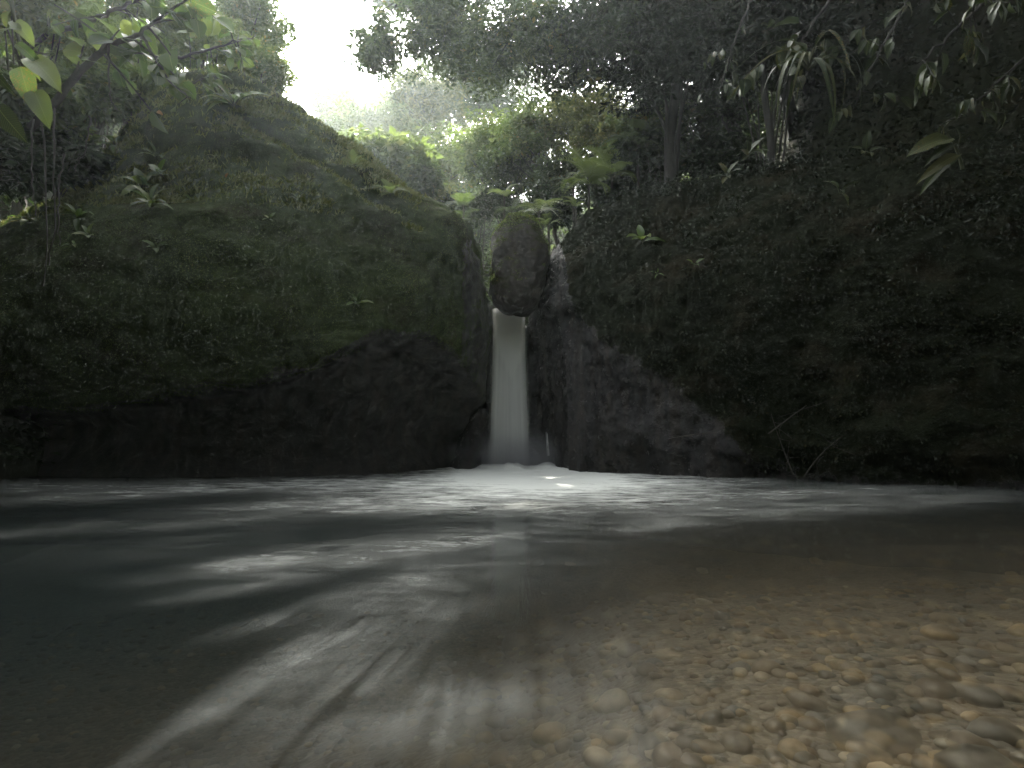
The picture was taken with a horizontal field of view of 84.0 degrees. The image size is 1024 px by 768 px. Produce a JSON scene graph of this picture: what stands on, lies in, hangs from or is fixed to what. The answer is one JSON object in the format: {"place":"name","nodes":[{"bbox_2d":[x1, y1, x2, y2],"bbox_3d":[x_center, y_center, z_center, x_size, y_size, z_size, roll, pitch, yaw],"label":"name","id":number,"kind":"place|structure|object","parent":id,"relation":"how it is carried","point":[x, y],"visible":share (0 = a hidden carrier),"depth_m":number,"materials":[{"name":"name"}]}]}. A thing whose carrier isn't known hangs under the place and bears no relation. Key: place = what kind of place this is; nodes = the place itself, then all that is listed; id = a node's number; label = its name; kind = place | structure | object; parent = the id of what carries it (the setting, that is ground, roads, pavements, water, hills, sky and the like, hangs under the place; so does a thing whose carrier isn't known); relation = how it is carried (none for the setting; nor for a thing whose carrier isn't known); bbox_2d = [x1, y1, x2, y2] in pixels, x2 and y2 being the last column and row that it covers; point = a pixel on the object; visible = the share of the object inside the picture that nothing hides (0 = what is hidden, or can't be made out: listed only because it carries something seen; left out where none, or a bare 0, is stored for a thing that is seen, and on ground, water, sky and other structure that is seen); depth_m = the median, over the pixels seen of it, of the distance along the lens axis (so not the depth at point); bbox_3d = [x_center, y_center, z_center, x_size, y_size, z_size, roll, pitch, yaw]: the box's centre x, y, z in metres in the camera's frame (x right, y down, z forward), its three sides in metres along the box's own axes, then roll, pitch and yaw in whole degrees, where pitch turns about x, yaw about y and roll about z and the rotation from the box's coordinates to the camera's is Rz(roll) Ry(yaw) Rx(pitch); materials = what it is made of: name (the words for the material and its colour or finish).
{"place":"outdoors","nodes":[
{"label":"outdoors","id":0,"kind":"place"},
{"bbox_2d":[109,0,720,200],"label":"sky","id":1,"kind":"structure","parent":0,"point":[322,24],"materials":[{"name":"white"}]},
{"bbox_2d":[0,462,1023,767],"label":"water","id":2,"kind":"structure","parent":0,"point":[544,614],"depth_m":1.88,"materials":[{"name":"liquid"}]},
{"bbox_2d":[0,0,1023,479],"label":"hillside","id":3,"kind":"structure","parent":0,"point":[24,466],"depth_m":11.41,"materials":[{"name":"plant"}]},
{"bbox_2d":[0,73,27,143],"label":"broad leaved plant","id":4,"kind":"object","parent":3,"relation":"on","point":[10,123],"visible":1,"depth_m":3.58,"materials":[{"name":"green plant"}]},
{"bbox_2d":[0,0,61,129],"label":"broad leaved plant","id":5,"kind":"object","parent":3,"relation":"on","point":[24,83],"visible":1,"depth_m":5.48,"materials":[{"name":"green plant"}]},
{"bbox_2d":[0,119,75,208],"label":"shrub","id":6,"kind":"object","parent":3,"relation":"on","point":[15,172],"visible":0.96,"depth_m":8.82,"materials":[{"name":"green plant"}]},
{"bbox_2d":[35,9,62,38],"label":"broad leaved plant","id":7,"kind":"object","parent":3,"relation":"on","point":[52,26],"visible":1,"depth_m":7.50,"materials":[{"name":"green plant"}]},
{"bbox_2d":[0,63,101,143],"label":"shrub","id":8,"kind":"object","parent":3,"relation":"on","point":[74,105],"visible":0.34,"depth_m":9.27,"materials":[{"name":"green plant"}]},
{"bbox_2d":[0,51,120,466],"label":"bank foliage","id":9,"kind":"object","parent":3,"relation":"on","point":[18,449],"visible":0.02,"depth_m":9.50,"materials":[{"name":"green plant"}]},
{"bbox_2d":[57,153,65,245],"bbox_3d":[-6.022,-2.465,7.580,0.109,1.279,0.056,-2,-6,23],"label":"hanging root","id":10,"kind":"object","parent":3,"relation":"hanging from","point":[63,167],"visible":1,"depth_m":7.58,"materials":[{"name":"brown plant"}]},
{"bbox_2d":[0,0,134,218],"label":"slope tree","id":11,"kind":"object","parent":3,"relation":"on","point":[30,12],"visible":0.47,"depth_m":10.39,"materials":[{"name":"green plant"}]},
{"bbox_2d":[11,55,141,192],"bbox_3d":[-7.923,-3.800,9.983,2.491,4.026,1.575,0,-6,0],"label":"shrub","id":12,"kind":"object","parent":3,"relation":"on","point":[94,78],"visible":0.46,"depth_m":9.92,"materials":[{"name":"green plant"}]},
{"bbox_2d":[34,10,188,147],"bbox_3d":[-7.975,-2.322,11.185,2.987,10.125,2.621,0,-6,0],"label":"slope tree","id":13,"kind":"object","parent":3,"relation":"on","point":[67,61],"visible":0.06,"depth_m":10.78,"materials":[{"name":"green plant"}]},
{"bbox_2d":[95,53,160,142],"bbox_3d":[-7.329,-1.471,10.477,1.862,9.794,1.611,-4,-7,33],"label":"shrub","id":14,"kind":"object","parent":3,"relation":"on","point":[136,75],"visible":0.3,"depth_m":10.56,"materials":[{"name":"green plant"}]},
{"bbox_2d":[96,0,186,122],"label":"slope tree","id":15,"kind":"object","parent":3,"relation":"on","point":[132,8],"visible":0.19,"depth_m":12.38,"materials":[{"name":"green plant"}]},
{"bbox_2d":[146,159,172,179],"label":"rock plant","id":16,"kind":"object","parent":3,"relation":"on","point":[153,167],"visible":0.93,"depth_m":9.26,"materials":[{"name":"green plant"}]},
{"bbox_2d":[135,0,269,74],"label":"slope tree","id":17,"kind":"object","parent":3,"relation":"on","point":[170,29],"visible":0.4,"depth_m":12.71,"materials":[{"name":"green plant"}]},
{"bbox_2d":[0,61,492,476],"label":"mossy boulder","id":18,"kind":"object","parent":3,"relation":"on","point":[226,332],"visible":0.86,"depth_m":9.41,"materials":[{"name":"green plant"}]},
{"bbox_2d":[3,200,42,224],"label":"rock plant","id":19,"kind":"object","parent":18,"relation":"on","point":[22,221],"visible":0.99,"depth_m":9.21,"materials":[{"name":"green plant"}]},
{"bbox_2d":[24,121,121,201],"bbox_3d":[-7.958,-3.388,9.651,2.558,2.108,1.264,0,-6,0],"label":"shrub","id":20,"kind":"object","parent":18,"relation":"on","point":[94,160],"visible":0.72,"depth_m":9.44,"materials":[{"name":"green plant"}]},
{"bbox_2d":[57,202,93,230],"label":"rock plant","id":21,"kind":"object","parent":18,"relation":"on","point":[79,212],"visible":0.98,"depth_m":8.57,"materials":[{"name":"green plant"}]},
{"bbox_2d":[97,134,126,152],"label":"rock plant","id":22,"kind":"object","parent":18,"relation":"on","point":[111,138],"visible":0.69,"depth_m":10.13,"materials":[{"name":"green plant"}]},
{"bbox_2d":[26,0,216,133],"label":"leafy branch","id":23,"kind":"object","parent":18,"relation":"on","point":[122,45],"visible":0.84,"depth_m":8.47,"materials":[{"name":"green plant"}]},
{"bbox_2d":[101,43,126,117],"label":"leafy branch","id":24,"kind":"object","parent":23,"relation":"attached to","point":[108,67],"visible":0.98,"depth_m":8.33,"materials":[{"name":"green plant"}]},
{"bbox_2d":[141,35,192,111],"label":"leafy branch","id":25,"kind":"object","parent":23,"relation":"attached to","point":[181,95],"visible":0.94,"depth_m":8.27,"materials":[{"name":"green plant"}]},
{"bbox_2d":[116,168,163,197],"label":"rock plant","id":26,"kind":"object","parent":18,"relation":"on","point":[138,177],"visible":0.91,"depth_m":9.16,"materials":[{"name":"green plant"}]},
{"bbox_2d":[122,184,172,208],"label":"rock plant","id":27,"kind":"object","parent":18,"relation":"on","point":[146,199],"visible":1,"depth_m":8.46,"materials":[{"name":"green plant"}]},
{"bbox_2d":[193,64,232,101],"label":"leafy branch","id":28,"kind":"object","parent":18,"relation":"on","point":[212,73],"visible":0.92,"depth_m":9.60,"materials":[{"name":"green plant"}]},
{"bbox_2d":[176,14,259,86],"bbox_3d":[-5.217,-5.605,9.807,1.705,1.163,0.934,-3,-6,27],"label":"leafy branch","id":29,"kind":"object","parent":18,"relation":"on","point":[247,62],"visible":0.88,"depth_m":9.69,"materials":[{"name":"green plant"}]},
{"bbox_2d":[198,77,273,110],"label":"rock plant","id":30,"kind":"object","parent":18,"relation":"on","point":[234,97],"visible":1,"depth_m":9.70,"materials":[{"name":"green plant"}]},
{"bbox_2d":[344,149,368,169],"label":"fern","id":31,"kind":"object","parent":18,"relation":"on","point":[352,153],"visible":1,"depth_m":9.98,"materials":[{"name":"green plant"}]},
{"bbox_2d":[346,290,372,305],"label":"rock plant","id":32,"kind":"object","parent":18,"relation":"on","point":[354,298],"visible":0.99,"depth_m":9.08,"materials":[{"name":"green plant"}]},
{"bbox_2d":[368,179,408,197],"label":"fern","id":33,"kind":"object","parent":18,"relation":"on","point":[389,187],"visible":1,"depth_m":10.04,"materials":[{"name":"green plant"}]},
{"bbox_2d":[210,0,299,65],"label":"slope tree","id":34,"kind":"object","parent":3,"relation":"on","point":[257,17],"visible":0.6,"depth_m":14.82,"materials":[{"name":"green plant"}]},
{"bbox_2d":[0,0,521,28],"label":"forest canopy","id":35,"kind":"object","parent":3,"relation":"on","point":[4,5],"visible":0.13,"depth_m":8.80,"materials":[{"name":"green plant"}]},
{"bbox_2d":[30,119,36,215],"bbox_3d":[-6.414,-2.916,7.626,0.174,1.365,0.046,-1,-6,8],"label":"hanging root","id":36,"kind":"object","parent":35,"relation":"hanging from","point":[32,127],"visible":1,"depth_m":7.64,"materials":[{"name":"brown plant"}]},
{"bbox_2d":[41,122,47,285],"bbox_3d":[-6.255,-2.589,7.597,0.240,2.626,0.050,0,-6,0],"label":"hanging root","id":37,"kind":"object","parent":35,"relation":"hanging from","point":[44,144],"visible":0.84,"depth_m":7.58,"materials":[{"name":"brown plant"}]},
{"bbox_2d":[49,107,55,265],"bbox_3d":[-6.133,-2.655,7.590,0.174,2.209,0.063,0,-6,0],"label":"hanging root","id":38,"kind":"object","parent":35,"relation":"hanging from","point":[54,120],"visible":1,"depth_m":7.59,"materials":[{"name":"brown plant"}]},
{"bbox_2d":[51,0,233,53],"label":"leafy branch","id":39,"kind":"object","parent":35,"relation":"attached to","point":[154,8],"visible":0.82,"depth_m":8.55,"materials":[{"name":"green plant"}]},
{"bbox_2d":[689,0,774,102],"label":"hanging branch","id":40,"kind":"object","parent":35,"relation":"hanging from","point":[711,60],"visible":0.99,"depth_m":9.35,"materials":[{"name":"green plant"}]},
{"bbox_2d":[913,0,1023,105],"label":"hanging branch","id":41,"kind":"object","parent":35,"relation":"hanging from","point":[972,42],"visible":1,"depth_m":6.24,"materials":[{"name":"green plant"}]},
{"bbox_2d":[937,57,1023,137],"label":"hanging branch","id":42,"kind":"object","parent":35,"relation":"hanging from","point":[965,105],"visible":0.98,"depth_m":6.20,"materials":[{"name":"green plant"}]},
{"bbox_2d":[235,35,303,94],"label":"slope tree","id":43,"kind":"object","parent":3,"relation":"on","point":[271,70],"visible":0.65,"depth_m":13.37,"materials":[{"name":"green plant"}]},
{"bbox_2d":[300,75,364,120],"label":"forest tree","id":44,"kind":"object","parent":3,"relation":"on","point":[317,99],"visible":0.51,"depth_m":34.83,"materials":[{"name":"green plant"}]},
{"bbox_2d":[313,88,432,143],"bbox_3d":[-7.631,-13.569,31.274,6.418,4.048,5.777,2,-6,-16],"label":"forest tree","id":45,"kind":"object","parent":3,"relation":"on","point":[369,118],"visible":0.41,"depth_m":29.85,"materials":[{"name":"green plant"}]},
{"bbox_2d":[348,122,444,174],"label":"fern","id":46,"kind":"object","parent":3,"relation":"on","point":[395,152],"visible":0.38,"depth_m":19.03,"materials":[{"name":"green plant"}]},
{"bbox_2d":[362,61,470,142],"bbox_3d":[-5.332,-15.278,33.613,6.784,6.536,5.519,0,-6,0],"label":"forest tree","id":47,"kind":"object","parent":3,"relation":"on","point":[429,103],"visible":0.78,"depth_m":32.49,"materials":[{"name":"green plant"}]},
{"bbox_2d":[394,155,448,199],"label":"shrub","id":48,"kind":"object","parent":3,"relation":"on","point":[419,175],"visible":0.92,"depth_m":17.91,"materials":[{"name":"green plant"}]},
{"bbox_2d":[430,173,457,207],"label":"broadleaf tree","id":49,"kind":"object","parent":3,"relation":"on","point":[441,194],"visible":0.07,"depth_m":19.26,"materials":[{"name":"green plant"}]},
{"bbox_2d":[109,83,779,325],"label":"undergrowth","id":50,"kind":"object","parent":3,"relation":"on","point":[486,283],"visible":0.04,"depth_m":27.67,"materials":[{"name":"green plant"}]},
{"bbox_2d":[401,119,488,192],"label":"broadleaf tree","id":51,"kind":"object","parent":3,"relation":"on","point":[452,176],"visible":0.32,"depth_m":25.22,"materials":[{"name":"green plant"}]},
{"bbox_2d":[444,192,474,218],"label":"fern","id":52,"kind":"object","parent":3,"relation":"on","point":[462,199],"visible":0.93,"depth_m":16.38,"materials":[{"name":"green plant"}]},
{"bbox_2d":[436,191,489,228],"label":"shrub","id":53,"kind":"object","parent":3,"relation":"on","point":[475,214],"visible":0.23,"depth_m":19.28,"materials":[{"name":"green plant"}]},
{"bbox_2d":[454,208,478,227],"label":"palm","id":54,"kind":"object","parent":3,"relation":"on","point":[468,213],"visible":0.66,"depth_m":15.16,"materials":[{"name":"green plant"}]},
{"bbox_2d":[396,52,550,140],"bbox_3d":[-2.860,-18.574,37.479,9.593,11.966,9.678,-5,-7,41],"label":"forest tree","id":55,"kind":"object","parent":3,"relation":"on","point":[483,105],"visible":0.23,"depth_m":36.98,"materials":[{"name":"green plant"}]},
{"bbox_2d":[442,103,515,223],"bbox_3d":[-0.451,-6.617,21.748,4.644,7.752,3.297,0,-6,0],"label":"broadleaf tree","id":56,"kind":"object","parent":3,"relation":"on","point":[474,140],"visible":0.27,"depth_m":21.34,"materials":[{"name":"green plant"}]},
{"bbox_2d":[460,160,529,222],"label":"broadleaf tree","id":57,"kind":"object","parent":3,"relation":"on","point":[489,185],"visible":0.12,"depth_m":21.44,"materials":[{"name":"green plant"}]},
{"bbox_2d":[465,185,526,301],"bbox_3d":[-0.681,-4.668,19.440,2.702,4.250,1.958,-2,-6,20],"label":"shrub","id":58,"kind":"object","parent":3,"relation":"on","point":[484,203],"visible":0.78,"depth_m":19.26,"materials":[{"name":"green plant"}]},
{"bbox_2d":[487,184,518,218],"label":"fern","id":59,"kind":"object","parent":3,"relation":"on","point":[507,191],"visible":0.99,"depth_m":16.54,"materials":[{"name":"green plant"}]},
{"bbox_2d":[462,136,551,212],"bbox_3d":[-0.023,-5.254,19.034,3.367,6.112,2.603,0,-6,0],"label":"broadleaf tree","id":60,"kind":"object","parent":3,"relation":"on","point":[506,171],"visible":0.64,"depth_m":18.98,"materials":[{"name":"green plant"}]},
{"bbox_2d":[337,1,681,137],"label":"canopy tree","id":61,"kind":"object","parent":3,"relation":"on","point":[363,55],"visible":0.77,"depth_m":15.07,"materials":[{"name":"green plant"}]},
{"bbox_2d":[493,195,530,215],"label":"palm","id":62,"kind":"object","parent":3,"relation":"on","point":[511,210],"visible":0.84,"depth_m":15.71,"materials":[{"name":"green plant"}]},
{"bbox_2d":[480,93,574,245],"bbox_3d":[0.530,-5.398,18.022,3.451,7.852,2.544,5,-8,-42],"label":"broadleaf tree","id":63,"kind":"object","parent":3,"relation":"on","point":[517,132],"visible":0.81,"depth_m":17.87,"materials":[{"name":"green plant"}]},
{"bbox_2d":[516,198,565,221],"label":"fern","id":64,"kind":"object","parent":3,"relation":"on","point":[548,209],"visible":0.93,"depth_m":14.64,"materials":[{"name":"green plant"}]},
{"bbox_2d":[358,0,728,140],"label":"canopy tree","id":65,"kind":"object","parent":3,"relation":"on","point":[435,17],"visible":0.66,"depth_m":14.41,"materials":[{"name":"green plant"}]},
{"bbox_2d":[536,213,564,249],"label":"fern","id":66,"kind":"object","parent":3,"relation":"on","point":[545,221],"visible":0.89,"depth_m":14.01,"materials":[{"name":"green plant"}]},
{"bbox_2d":[520,182,583,249],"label":"shrub","id":67,"kind":"object","parent":3,"relation":"on","point":[545,191],"visible":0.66,"depth_m":15.83,"materials":[{"name":"green plant"}]},
{"bbox_2d":[524,148,592,237],"bbox_3d":[1.760,-3.955,17.055,2.784,5.964,2.128,0,-6,0],"label":"shrub","id":68,"kind":"object","parent":3,"relation":"on","point":[557,168],"visible":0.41,"depth_m":16.82,"materials":[{"name":"green plant"}]},
{"bbox_2d":[548,168,584,226],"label":"fern","id":69,"kind":"object","parent":3,"relation":"on","point":[573,187],"visible":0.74,"depth_m":14.38,"materials":[{"name":"green plant"}]},
{"bbox_2d":[523,84,632,207],"bbox_3d":[2.199,-5.401,17.681,3.985,8.558,3.113,0,-6,0],"label":"broadleaf tree","id":70,"kind":"object","parent":3,"relation":"on","point":[574,112],"visible":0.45,"depth_m":17.30,"materials":[{"name":"green plant"}]},
{"bbox_2d":[409,0,752,166],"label":"canopy tree","id":71,"kind":"object","parent":3,"relation":"on","point":[516,27],"visible":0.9,"depth_m":13.64,"materials":[{"name":"green plant"}]},
{"bbox_2d":[563,105,627,156],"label":"shrub","id":72,"kind":"object","parent":3,"relation":"on","point":[588,133],"visible":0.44,"depth_m":16.36,"materials":[{"name":"green plant"}]},
{"bbox_2d":[585,135,628,173],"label":"broadleaf tree","id":73,"kind":"object","parent":3,"relation":"on","point":[609,151],"visible":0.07,"depth_m":15.69,"materials":[{"name":"green plant"}]},
{"bbox_2d":[570,168,659,208],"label":"shrub","id":74,"kind":"object","parent":3,"relation":"on","point":[596,192],"visible":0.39,"depth_m":14.85,"materials":[{"name":"green plant"}]},
{"bbox_2d":[598,118,663,188],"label":"fern","id":75,"kind":"object","parent":3,"relation":"on","point":[639,123],"visible":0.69,"depth_m":13.95,"materials":[{"name":"green plant"}]},
{"bbox_2d":[604,95,690,147],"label":"shrub","id":76,"kind":"object","parent":3,"relation":"on","point":[622,125],"visible":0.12,"depth_m":15.10,"materials":[{"name":"green plant"}]},
{"bbox_2d":[607,124,694,186],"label":"shrub","id":77,"kind":"object","parent":3,"relation":"on","point":[649,157],"visible":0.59,"depth_m":14.12,"materials":[{"name":"green plant"}]},
{"bbox_2d":[597,0,717,182],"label":"dark trunk tree","id":78,"kind":"object","parent":3,"relation":"on","point":[671,152],"visible":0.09,"depth_m":13.30,"materials":[{"name":"green plant"}]},
{"bbox_2d":[524,0,797,138],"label":"canopy tree","id":79,"kind":"object","parent":3,"relation":"on","point":[584,11],"visible":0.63,"depth_m":13.24,"materials":[{"name":"green plant"}]},
{"bbox_2d":[594,0,814,125],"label":"canopy tree","id":80,"kind":"object","parent":3,"relation":"on","point":[671,31],"visible":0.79,"depth_m":12.64,"materials":[{"name":"green plant"}]},
{"bbox_2d":[647,80,778,150],"bbox_3d":[5.098,-2.627,13.887,3.128,9.773,2.766,3,-6,-28],"label":"shrub","id":81,"kind":"object","parent":3,"relation":"on","point":[700,117],"visible":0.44,"depth_m":13.77,"materials":[{"name":"green plant"}]},
{"bbox_2d":[663,124,766,179],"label":"shrub","id":82,"kind":"object","parent":3,"relation":"on","point":[700,155],"visible":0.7,"depth_m":13.35,"materials":[{"name":"green plant"}]},
{"bbox_2d":[682,0,868,169],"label":"canopy tree","id":83,"kind":"object","parent":3,"relation":"on","point":[806,12],"visible":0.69,"depth_m":11.83,"materials":[{"name":"green plant"}]},
{"bbox_2d":[758,0,1023,163],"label":"cliff foliage","id":84,"kind":"object","parent":3,"relation":"on","point":[914,60],"visible":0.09,"depth_m":11.45,"materials":[{"name":"green plant"}]},
{"bbox_2d":[739,0,837,96],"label":"hanging branch","id":85,"kind":"object","parent":84,"relation":"hanging from","point":[747,83],"visible":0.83,"depth_m":8.17,"materials":[{"name":"green plant"}]},
{"bbox_2d":[828,0,912,133],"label":"hanging branch","id":86,"kind":"object","parent":84,"relation":"hanging from","point":[869,46],"visible":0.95,"depth_m":7.65,"materials":[{"name":"green plant"}]},
{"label":"riverbed","id":87,"kind":"structure","parent":0,"visible":0},
{"bbox_2d":[450,407,487,468],"bbox_3d":[-1.033,1.709,12.364,1.051,2.439,1.264,0,-6,0],"label":"leaning rock","id":88,"kind":"object","parent":87,"relation":"on","point":[470,448],"visible":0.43,"depth_m":11.97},
{"bbox_2d":[481,313,547,464],"bbox_3d":[-0.091,0.831,14.931,5.234,4.895,4.746,0,-6,0],"label":"waterfall ledge","id":89,"kind":"object","parent":87,"relation":"on","point":[533,358],"visible":0.14,"depth_m":12.85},
{"bbox_2d":[491,308,527,464],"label":"waterfall","id":90,"kind":"structure","parent":89,"relation":"on","point":[509,437],"depth_m":12.70,"materials":[{"name":"liquid"}]},
{"bbox_2d":[531,120,1023,488],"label":"wet rock wall","id":91,"kind":"structure","parent":87,"relation":"on","point":[883,310],"depth_m":9.03,"materials":[{"name":"green stone"}]},
{"bbox_2d":[489,212,550,316],"bbox_3d":[0.167,-2.660,12.700,1.405,2.343,1.575,0,-6,0],"label":"wedged boulder","id":92,"kind":"object","parent":91,"relation":"on","point":[520,256],"visible":0.98,"depth_m":12.05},
{"bbox_2d":[563,197,584,222],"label":"fern","id":93,"kind":"object","parent":91,"relation":"attached to","point":[574,202],"visible":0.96,"depth_m":13.74,"materials":[{"name":"green plant"}]},
{"bbox_2d":[557,145,618,207],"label":"fern","id":94,"kind":"object","parent":91,"relation":"on","point":[596,176],"visible":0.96,"depth_m":13.85,"materials":[{"name":"green plant"}]},
{"bbox_2d":[568,145,639,194],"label":"fern","id":95,"kind":"object","parent":91,"relation":"on","point":[605,161],"visible":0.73,"depth_m":14.13,"materials":[{"name":"green plant"}]},
{"bbox_2d":[627,225,666,242],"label":"shade plant","id":96,"kind":"object","parent":91,"relation":"attached to","point":[640,231],"visible":0.99,"depth_m":10.82,"materials":[{"name":"green plant"}]},
{"bbox_2d":[711,161,740,183],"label":"shade plant","id":97,"kind":"object","parent":91,"relation":"on","point":[725,169],"visible":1,"depth_m":9.14,"materials":[{"name":"green plant"}]},
{"bbox_2d":[740,137,768,159],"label":"shade plant","id":98,"kind":"object","parent":91,"relation":"on","point":[748,150],"visible":1,"depth_m":8.88,"materials":[{"name":"green plant"}]},
{"bbox_2d":[727,30,866,128],"bbox_3d":[4.012,-3.940,7.836,1.457,1.420,1.896,3,-7,-30],"label":"strap leaved plant","id":99,"kind":"object","parent":91,"relation":"on","point":[807,60],"visible":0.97,"depth_m":7.35,"materials":[{"name":"green plant"}]},
{"bbox_2d":[850,131,889,155],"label":"shade plant","id":100,"kind":"object","parent":91,"relation":"attached to","point":[866,140],"visible":1,"depth_m":7.70,"materials":[{"name":"green plant"}]},
{"bbox_2d":[907,128,964,195],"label":"broad leaved plant","id":101,"kind":"object","parent":91,"relation":"on","point":[935,170],"visible":1,"depth_m":6.49,"materials":[{"name":"green plant"}]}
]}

